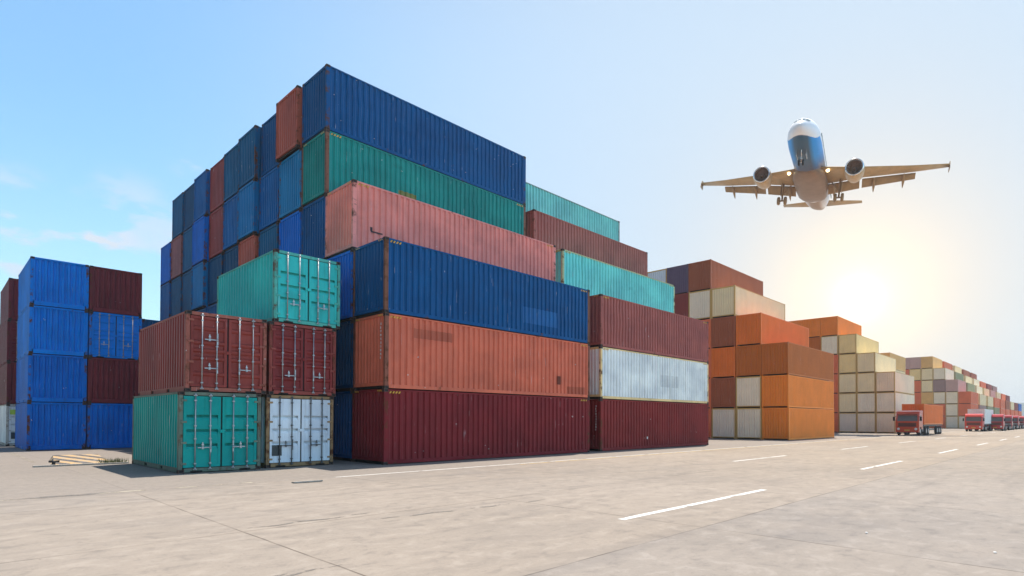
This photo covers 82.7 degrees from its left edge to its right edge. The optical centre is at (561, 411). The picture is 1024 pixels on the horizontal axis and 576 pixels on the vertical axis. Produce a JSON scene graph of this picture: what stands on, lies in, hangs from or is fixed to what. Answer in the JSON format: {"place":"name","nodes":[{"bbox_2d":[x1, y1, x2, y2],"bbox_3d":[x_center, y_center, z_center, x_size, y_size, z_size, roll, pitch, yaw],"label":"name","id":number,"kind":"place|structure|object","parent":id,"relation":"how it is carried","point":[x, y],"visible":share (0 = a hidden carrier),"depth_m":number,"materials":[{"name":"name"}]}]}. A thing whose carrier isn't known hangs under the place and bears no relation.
{"place":"outdoors","nodes":[
{"label":"outdoors","id":0,"kind":"place"},
{"bbox_2d":[0,428,1023,575],"bbox_3d":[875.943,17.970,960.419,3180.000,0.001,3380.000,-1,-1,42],"label":"ground","id":1,"kind":"structure","parent":0,"point":[923,507],"depth_m":10.63,"materials":[{"name":"concrete"}]},
{"bbox_2d":[0,404,14,445],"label":"shipping container","id":2,"kind":"object","parent":1,"relation":"on","point":[7,424],"visible":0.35,"depth_m":35.70,"materials":[{"name":"metal"}]},
{"bbox_2d":[0,362,15,404],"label":"shipping container","id":3,"kind":"object","parent":2,"relation":"on","point":[7,382],"visible":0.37,"depth_m":35.77,"materials":[{"name":"metal"}]},
{"bbox_2d":[0,320,17,366],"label":"shipping container","id":4,"kind":"object","parent":3,"relation":"on","point":[8,340],"visible":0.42,"depth_m":35.80,"materials":[{"name":"metal"}]},
{"bbox_2d":[0,278,17,327],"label":"shipping container","id":5,"kind":"object","parent":4,"relation":"on","point":[9,302],"visible":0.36,"depth_m":35.88,"materials":[{"name":"metal"}]},
{"bbox_2d":[15,402,85,450],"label":"shipping container","id":6,"kind":"object","parent":1,"relation":"on","point":[44,426],"visible":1,"depth_m":31.68,"materials":[{"name":"metal"}]},
{"bbox_2d":[16,353,86,403],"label":"shipping container","id":7,"kind":"object","parent":6,"relation":"on","point":[51,378],"visible":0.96,"depth_m":31.73,"materials":[{"name":"metal"}]},
{"bbox_2d":[17,305,87,359],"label":"shipping container","id":8,"kind":"object","parent":7,"relation":"on","point":[51,330],"visible":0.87,"depth_m":31.77,"materials":[{"name":"metal"}]},
{"bbox_2d":[18,256,88,316],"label":"shipping container","id":9,"kind":"object","parent":8,"relation":"on","point":[52,283],"visible":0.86,"depth_m":31.82,"materials":[{"name":"metal"}]},
{"bbox_2d":[85,403,132,448],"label":"shipping container","id":10,"kind":"object","parent":1,"relation":"on","point":[108,425],"visible":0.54,"depth_m":33.27,"materials":[{"name":"metal"}]},
{"bbox_2d":[86,357,138,403],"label":"shipping container","id":11,"kind":"object","parent":10,"relation":"on","point":[112,381],"visible":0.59,"depth_m":33.36,"materials":[{"name":"metal"}]},
{"bbox_2d":[87,311,141,359],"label":"shipping container","id":12,"kind":"object","parent":11,"relation":"on","point":[113,336],"visible":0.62,"depth_m":33.44,"materials":[{"name":"metal"}]},
{"bbox_2d":[90,313,115,356],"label":"door","id":13,"kind":"structure","parent":12,"relation":"in","point":[103,328],"depth_m":33.09,"materials":[{"name":"metal"}]},
{"bbox_2d":[88,265,141,316],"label":"shipping container","id":14,"kind":"object","parent":12,"relation":"on","point":[114,291],"visible":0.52,"depth_m":33.58,"materials":[{"name":"metal"}]},
{"bbox_2d":[116,315,140,357],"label":"door","id":15,"kind":"structure","parent":12,"relation":"in","point":[127,341],"depth_m":33.92,"materials":[{"name":"paint"}]},
{"bbox_2d":[132,391,260,473],"bbox_3d":[-13.375,0.681,21.051,6.136,2.591,2.440,-1,-1,42],"label":"shipping container","id":16,"kind":"object","parent":1,"relation":"on","point":[180,432],"visible":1,"depth_m":19.21,"materials":[{"name":"metal"}]},
{"bbox_2d":[180,393,220,469],"bbox_3d":[-11.594,0.635,18.621,0.229,2.456,1.139,-1,-1,42],"label":"door","id":17,"kind":"structure","parent":16,"relation":"in","point":[201,443],"depth_m":18.63,"materials":[{"name":"paint"}]},
{"bbox_2d":[138,310,266,395],"bbox_3d":[-13.297,-1.907,21.281,6.136,2.591,2.440,-1,-1,42],"label":"shipping container","id":18,"kind":"object","parent":16,"relation":"on","point":[189,351],"visible":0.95,"depth_m":19.44,"materials":[{"name":"metal"}]},
{"bbox_2d":[187,313,226,389],"bbox_3d":[-11.516,-1.952,18.852,0.229,2.456,1.139,-1,-1,42],"label":"door","id":19,"kind":"structure","parent":18,"relation":"in","point":[208,335],"depth_m":18.86,"materials":[{"name":"paint"}]},
{"bbox_2d":[228,318,264,390],"bbox_3d":[-10.714,-1.937,19.731,0.229,2.456,1.139,-1,-1,42],"label":"door","id":20,"kind":"structure","parent":18,"relation":"in","point":[245,339],"depth_m":19.70,"materials":[{"name":"paint"}]},
{"bbox_2d":[221,394,259,467],"bbox_3d":[-10.791,0.650,19.501,0.229,2.456,1.139,-1,-1,42],"label":"door","id":21,"kind":"structure","parent":16,"relation":"in","point":[239,414],"depth_m":19.46,"materials":[{"name":"paint"}]},
{"bbox_2d":[260,394,333,467],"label":"shipping container","id":22,"kind":"object","parent":1,"relation":"on","point":[296,430],"visible":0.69,"depth_m":21.11,"materials":[{"name":"metal"}]},
{"bbox_2d":[268,396,300,464],"bbox_3d":[-9.960,0.671,20.799,0.229,2.456,1.139,-1,-1,42],"label":"door","id":23,"kind":"structure","parent":22,"relation":"in","point":[284,427],"depth_m":20.85,"materials":[{"name":"paint"}]},
{"bbox_2d":[261,321,335,396],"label":"shipping container","id":24,"kind":"object","parent":22,"relation":"on","point":[300,360],"visible":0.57,"depth_m":21.21,"materials":[{"name":"metal"}]},
{"bbox_2d":[217,249,340,329],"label":"shipping container","id":25,"kind":"object","parent":24,"relation":"on","point":[278,285],"visible":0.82,"depth_m":21.59,"materials":[{"name":"metal"}]},
{"bbox_2d":[276,252,307,321],"bbox_3d":[-9.772,-4.508,20.999,0.229,2.456,1.139,-1,-1,42],"label":"door","id":26,"kind":"structure","parent":25,"relation":"in","point":[292,296],"depth_m":21.00,"materials":[{"name":"paint"}]},
{"bbox_2d":[308,259,338,325],"bbox_3d":[-8.969,-4.493,21.879,0.229,2.456,1.139,-1,-1,42],"label":"door","id":27,"kind":"structure","parent":25,"relation":"in","point":[323,303],"depth_m":21.85,"materials":[{"name":"paint"}]},
{"bbox_2d":[271,324,302,392],"bbox_3d":[-9.881,-1.919,20.852,0.229,2.456,1.139,-1,-1,42],"label":"door","id":28,"kind":"structure","parent":24,"relation":"in","point":[287,364],"depth_m":20.87,"materials":[{"name":"paint"}]},
{"bbox_2d":[304,327,334,393],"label":"door","id":29,"kind":"structure","parent":24,"relation":"in","point":[318,345],"depth_m":21.71,"materials":[{"name":"paint"}]},
{"bbox_2d":[301,397,331,463],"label":"door","id":30,"kind":"structure","parent":22,"relation":"in","point":[315,414],"depth_m":21.64,"materials":[{"name":"paint"}]},
{"bbox_2d":[333,391,351,461],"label":"shipping container","id":31,"kind":"object","parent":1,"relation":"on","point":[342,425],"visible":0.09,"depth_m":24.25,"materials":[{"name":"metal"}]},
{"bbox_2d":[336,320,352,391],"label":"shipping container","id":32,"kind":"object","parent":31,"relation":"on","point":[344,357],"visible":0.12,"depth_m":24.22,"materials":[{"name":"metal"}]},
{"bbox_2d":[326,249,352,322],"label":"shipping container","id":33,"kind":"object","parent":32,"relation":"on","point":[345,259],"visible":0.05,"depth_m":24.10,"materials":[{"name":"metal"}]},
{"bbox_2d":[325,179,555,280],"bbox_3d":[-5.335,-8.023,29.049,2.440,2.896,12.194,-1,-1,42],"label":"shipping container","id":34,"kind":"object","parent":33,"relation":"on","point":[358,213],"visible":0.66,"depth_m":26.17,"materials":[{"name":"metal"}]},
{"bbox_2d":[352,389,589,464],"bbox_3d":[-3.507,0.647,27.235,2.440,2.896,12.194,-1,-1,42],"label":"shipping container","id":35,"kind":"object","parent":1,"relation":"on","point":[391,426],"visible":1,"depth_m":24.59,"materials":[{"name":"metal"}]},
{"bbox_2d":[353,312,589,397],"bbox_3d":[-3.484,-2.249,27.290,2.440,2.896,12.194,-1,-1,42],"label":"shipping container","id":36,"kind":"object","parent":35,"relation":"on","point":[396,352],"visible":0.98,"depth_m":24.73,"materials":[{"name":"metal"}]},
{"bbox_2d":[353,236,589,343],"bbox_3d":[-3.495,-5.145,27.308,2.440,2.896,12.194,-1,-1,42],"label":"shipping container","id":37,"kind":"object","parent":36,"relation":"on","point":[395,276],"visible":0.93,"depth_m":24.75,"materials":[{"name":"metal"}]},
{"bbox_2d":[589,399,708,451],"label":"shipping container","id":38,"kind":"object","parent":1,"relation":"on","point":[620,424],"visible":0.89,"depth_m":35.04,"materials":[{"name":"metal"}]},
{"bbox_2d":[590,346,708,403],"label":"shipping container","id":39,"kind":"object","parent":38,"relation":"on","point":[617,374],"visible":0.82,"depth_m":35.10,"materials":[{"name":"metal"}]},
{"bbox_2d":[590,294,708,362],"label":"shipping container","id":40,"kind":"object","parent":39,"relation":"on","point":[617,323],"visible":0.81,"depth_m":35.13,"materials":[{"name":"metal"}]},
{"bbox_2d":[708,408,711,437],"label":"shipping container","id":41,"kind":"object","parent":1,"relation":"on","point":[710,422],"visible":0.06,"depth_m":56.08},
{"bbox_2d":[708,378,710,408],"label":"shipping container","id":42,"kind":"object","parent":41,"relation":"on","point":[709,392],"visible":0.04,"depth_m":56.14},
{"bbox_2d":[708,349,710,378],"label":"shipping container","id":43,"kind":"object","parent":42,"relation":"on","point":[709,365],"visible":0.06,"depth_m":56.19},
{"bbox_2d":[702,319,711,348],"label":"shipping container","id":44,"kind":"object","parent":43,"relation":"on","point":[709,333],"visible":0.08,"depth_m":56.23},
{"bbox_2d":[689,289,710,319],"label":"shipping container","id":45,"kind":"object","parent":44,"relation":"on","point":[699,305],"visible":0.25,"depth_m":56.89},
{"bbox_2d":[688,259,762,295],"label":"shipping container","id":46,"kind":"object","parent":45,"relation":"on","point":[708,274],"visible":0.65,"depth_m":57.65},
{"bbox_2d":[712,408,735,438],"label":"shipping container","id":47,"kind":"object","parent":1,"relation":"on","point":[723,422],"visible":0.23,"depth_m":55.14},
{"bbox_2d":[711,377,735,407],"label":"shipping container","id":48,"kind":"object","parent":47,"relation":"on","point":[723,392],"visible":0.31,"depth_m":55.18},
{"bbox_2d":[711,346,735,377],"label":"shipping container","id":49,"kind":"object","parent":48,"relation":"on","point":[723,362],"visible":0.28,"depth_m":55.27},
{"bbox_2d":[711,316,735,347],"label":"shipping container","id":50,"kind":"object","parent":49,"relation":"on","point":[723,332],"visible":0.28,"depth_m":55.27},
{"bbox_2d":[711,285,784,319],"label":"shipping container","id":51,"kind":"object","parent":50,"relation":"on","point":[732,300],"visible":0.69,"depth_m":55.96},
{"bbox_2d":[736,408,761,439],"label":"shipping container","id":52,"kind":"object","parent":1,"relation":"on","point":[748,422],"visible":0.28,"depth_m":53.50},
{"bbox_2d":[736,376,761,407],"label":"shipping container","id":53,"kind":"object","parent":52,"relation":"on","point":[748,392],"visible":0.33,"depth_m":53.54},
{"bbox_2d":[736,344,761,376],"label":"shipping container","id":54,"kind":"object","parent":53,"relation":"on","point":[748,360],"visible":0.31,"depth_m":53.50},
{"bbox_2d":[736,312,808,346],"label":"shipping container","id":55,"kind":"object","parent":54,"relation":"on","point":[757,328],"visible":0.68,"depth_m":54.26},
{"bbox_2d":[762,407,833,439],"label":"shipping container","id":56,"kind":"object","parent":1,"relation":"on","point":[788,423],"visible":1,"depth_m":52.53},
{"bbox_2d":[762,375,833,409],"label":"shipping container","id":57,"kind":"object","parent":56,"relation":"on","point":[785,391],"visible":0.99,"depth_m":52.53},
{"bbox_2d":[762,342,833,381],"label":"shipping container","id":58,"kind":"object","parent":57,"relation":"on","point":[786,358],"visible":0.91,"depth_m":52.57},
{"bbox_2d":[834,413,838,431],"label":"shipping container","id":59,"kind":"object","parent":1,"relation":"on","point":[836,422],"visible":0.2,"depth_m":86.29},
{"bbox_2d":[829,394,838,412],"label":"shipping container","id":60,"kind":"object","parent":59,"relation":"on","point":[836,403],"visible":0.15,"depth_m":86.33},
{"bbox_2d":[834,374,840,393],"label":"shipping container","id":61,"kind":"object","parent":60,"relation":"on","point":[836,383],"visible":0.18,"depth_m":86.36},
{"bbox_2d":[834,355,838,373],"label":"shipping container","id":62,"kind":"object","parent":61,"relation":"on","point":[836,364],"visible":0.12,"depth_m":86.41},
{"bbox_2d":[821,335,838,354],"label":"shipping container","id":63,"kind":"object","parent":62,"relation":"on","point":[829,344],"visible":0.28,"depth_m":86.95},
{"bbox_2d":[821,316,861,336],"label":"shipping container","id":64,"kind":"object","parent":63,"relation":"on","point":[834,325],"visible":0.7,"depth_m":87.57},
{"bbox_2d":[839,413,856,432],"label":"shipping container","id":65,"kind":"object","parent":1,"relation":"on","point":[847,422],"visible":0.38,"depth_m":85.18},
{"bbox_2d":[839,393,856,412],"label":"shipping container","id":66,"kind":"object","parent":65,"relation":"on","point":[847,402],"visible":0.51,"depth_m":85.28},
{"bbox_2d":[839,373,856,393],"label":"shipping container","id":67,"kind":"object","parent":66,"relation":"on","point":[847,383],"visible":0.39,"depth_m":85.16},
{"bbox_2d":[839,353,856,373],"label":"shipping container","id":68,"kind":"object","parent":67,"relation":"on","point":[847,363],"visible":0.38,"depth_m":85.35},
{"bbox_2d":[838,334,878,354],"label":"shipping container","id":69,"kind":"object","parent":68,"relation":"on","point":[852,343],"visible":0.71,"depth_m":85.83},
{"bbox_2d":[857,413,875,432],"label":"shipping container","id":70,"kind":"object","parent":1,"relation":"on","point":[866,422],"visible":0.44,"depth_m":83.55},
{"bbox_2d":[857,393,875,412],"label":"shipping container","id":71,"kind":"object","parent":70,"relation":"on","point":[866,402],"visible":0.49,"depth_m":83.60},
{"bbox_2d":[857,372,875,392],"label":"shipping container","id":72,"kind":"object","parent":71,"relation":"on","point":[866,382],"visible":0.37,"depth_m":83.58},
{"bbox_2d":[857,352,895,372],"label":"shipping container","id":73,"kind":"object","parent":72,"relation":"on","point":[872,362],"visible":0.85,"depth_m":84.21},
{"bbox_2d":[876,413,903,432],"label":"shipping container","id":74,"kind":"object","parent":1,"relation":"on","point":[885,423],"visible":0.49,"depth_m":81.85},
{"bbox_2d":[876,392,914,412],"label":"shipping container","id":75,"kind":"object","parent":74,"relation":"on","point":[889,402],"visible":0.89,"depth_m":82.26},
{"bbox_2d":[876,371,913,394],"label":"shipping container","id":76,"kind":"object","parent":75,"relation":"on","point":[894,381],"visible":0.94,"depth_m":82.43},
{"bbox_2d":[893,410,941,434],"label":"lorry","id":77,"kind":"object","parent":1,"relation":"on","point":[908,421],"visible":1,"depth_m":70.07,"materials":[{"name":"paint"}]},
{"bbox_2d":[0,0,1023,402],"label":"sky","id":78,"kind":"structure","parent":0,"point":[619,110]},
{"bbox_2d":[700,118,950,209],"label":"airliner","id":79,"kind":"object","parent":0,"point":[810,177],"visible":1,"depth_m":80.28,"materials":[{"name":"paint"}]},
{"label":"shipping container","id":80,"kind":"object","parent":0,"visible":0},
{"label":"shipping container","id":81,"kind":"object","parent":80,"relation":"on","visible":0},
{"bbox_2d":[556,248,674,312],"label":"shipping container","id":82,"kind":"object","parent":81,"relation":"on","point":[594,276],"visible":0.55,"depth_m":36.73,"materials":[{"name":"metal"}]},
{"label":"shipping container","id":83,"kind":"object","parent":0,"visible":0},
{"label":"shipping container","id":84,"kind":"object","parent":83,"relation":"on","visible":0},
{"bbox_2d":[526,209,647,276],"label":"shipping container","id":85,"kind":"object","parent":84,"relation":"on","point":[552,230],"visible":0.45,"depth_m":38.47,"materials":[{"name":"metal"}]},
{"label":"shipping container","id":86,"kind":"object","parent":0,"visible":0},
{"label":"shipping container","id":87,"kind":"object","parent":86,"relation":"on","visible":0},
{"bbox_2d":[526,182,619,241],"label":"shipping container","id":88,"kind":"object","parent":87,"relation":"on","point":[551,204],"visible":0.3,"depth_m":41.32,"materials":[{"name":"metal"}]},
{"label":"shipping container","id":89,"kind":"object","parent":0,"visible":0},
{"bbox_2d":[301,195,325,258],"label":"shipping container","id":90,"kind":"object","parent":89,"relation":"on","point":[313,232],"visible":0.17,"depth_m":26.28,"materials":[{"name":"metal"}]},
{"bbox_2d":[301,129,525,235],"bbox_3d":[-7.136,-10.902,30.740,2.440,2.896,12.194,-1,-1,42],"label":"shipping container","id":91,"kind":"object","parent":90,"relation":"on","point":[331,161],"visible":0.63,"depth_m":27.89,"materials":[{"name":"metal"}]},
{"bbox_2d":[302,63,525,204],"bbox_3d":[-7.126,-13.797,30.780,2.440,2.896,12.194,-1,-1,42],"label":"shipping container","id":92,"kind":"object","parent":91,"relation":"on","point":[338,101],"visible":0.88,"depth_m":28.47,"materials":[{"name":"metal"}]},
{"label":"shipping container","id":93,"kind":"object","parent":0,"visible":0},
{"bbox_2d":[279,209,301,253],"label":"shipping container","id":94,"kind":"object","parent":93,"relation":"on","point":[290,226],"visible":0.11,"depth_m":27.92,"materials":[{"name":"metal"}]},
{"bbox_2d":[279,148,301,220],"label":"shipping container","id":95,"kind":"object","parent":94,"relation":"on","point":[290,175],"visible":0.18,"depth_m":28.09,"materials":[{"name":"metal"}]},
{"bbox_2d":[275,85,301,162],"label":"shipping container","id":96,"kind":"object","parent":95,"relation":"on","point":[288,124],"visible":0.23,"depth_m":27.83,"materials":[{"name":"metal"}]},
{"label":"shipping container","id":97,"kind":"object","parent":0,"visible":0},
{"bbox_2d":[258,222,278,256],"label":"shipping container","id":98,"kind":"object","parent":97,"relation":"on","point":[269,239],"visible":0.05,"depth_m":29.75,"materials":[{"name":"metal"}]},
{"bbox_2d":[259,165,279,231],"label":"shipping container","id":99,"kind":"object","parent":98,"relation":"on","point":[269,202],"visible":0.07,"depth_m":29.93,"materials":[{"name":"metal"}]},
{"bbox_2d":[261,113,278,176],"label":"shipping container","id":100,"kind":"object","parent":99,"relation":"on","point":[268,162],"visible":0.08,"depth_m":30.21,"materials":[{"name":"metal"}]},
{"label":"shipping container","id":101,"kind":"object","parent":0,"visible":0},
{"bbox_2d":[238,233,258,266],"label":"shipping container","id":102,"kind":"object","parent":101,"relation":"on","point":[248,251],"visible":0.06,"depth_m":31.49,"materials":[{"name":"metal"}]},
{"bbox_2d":[237,179,259,242],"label":"shipping container","id":103,"kind":"object","parent":102,"relation":"on","point":[248,211],"visible":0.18,"depth_m":31.34,"materials":[{"name":"metal"}]},
{"bbox_2d":[238,125,261,189],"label":"shipping container","id":104,"kind":"object","parent":103,"relation":"on","point":[249,154],"visible":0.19,"depth_m":31.36,"materials":[{"name":"metal"}]},
{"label":"shipping container","id":105,"kind":"object","parent":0,"visible":0},
{"bbox_2d":[224,245,238,272],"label":"shipping container","id":106,"kind":"object","parent":105,"relation":"on","point":[230,259],"visible":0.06,"depth_m":33.55,"materials":[{"name":"metal"}]},
{"bbox_2d":[223,193,237,251],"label":"shipping container","id":107,"kind":"object","parent":106,"relation":"on","point":[229,224],"visible":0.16,"depth_m":33.55,"materials":[{"name":"metal"}]},
{"bbox_2d":[223,142,238,202],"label":"shipping container","id":108,"kind":"object","parent":107,"relation":"on","point":[230,173],"visible":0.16,"depth_m":33.59,"materials":[{"name":"metal"}]},
{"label":"shipping container","id":109,"kind":"object","parent":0,"visible":0},
{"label":"shipping container","id":110,"kind":"object","parent":109,"relation":"on","visible":0},
{"bbox_2d":[207,303,216,313],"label":"shipping container","id":111,"kind":"object","parent":110,"relation":"on","point":[212,309],"visible":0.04,"depth_m":35.33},
{"bbox_2d":[208,253,223,305],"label":"shipping container","id":112,"kind":"object","parent":111,"relation":"on","point":[216,266],"visible":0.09,"depth_m":35.49,"materials":[{"name":"metal"}]},
{"bbox_2d":[209,205,223,259],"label":"shipping container","id":113,"kind":"object","parent":112,"relation":"on","point":[215,233],"visible":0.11,"depth_m":35.39,"materials":[{"name":"metal"}]},
{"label":"shipping container","id":114,"kind":"object","parent":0,"visible":0},
{"bbox_2d":[196,307,206,312],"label":"shipping container","id":115,"kind":"object","parent":114,"relation":"on","point":[204,310],"visible":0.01,"depth_m":36.47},
{"bbox_2d":[191,261,208,310],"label":"shipping container","id":116,"kind":"object","parent":115,"relation":"on","point":[199,288],"visible":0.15,"depth_m":36.69,"materials":[{"name":"metal"}]},
{"bbox_2d":[192,215,208,266],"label":"shipping container","id":117,"kind":"object","parent":116,"relation":"on","point":[200,240],"visible":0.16,"depth_m":36.74,"materials":[{"name":"metal"}]},
{"bbox_2d":[194,169,209,221],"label":"shipping container","id":118,"kind":"object","parent":117,"relation":"on","point":[201,194],"visible":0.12,"depth_m":36.83,"materials":[{"name":"metal"}]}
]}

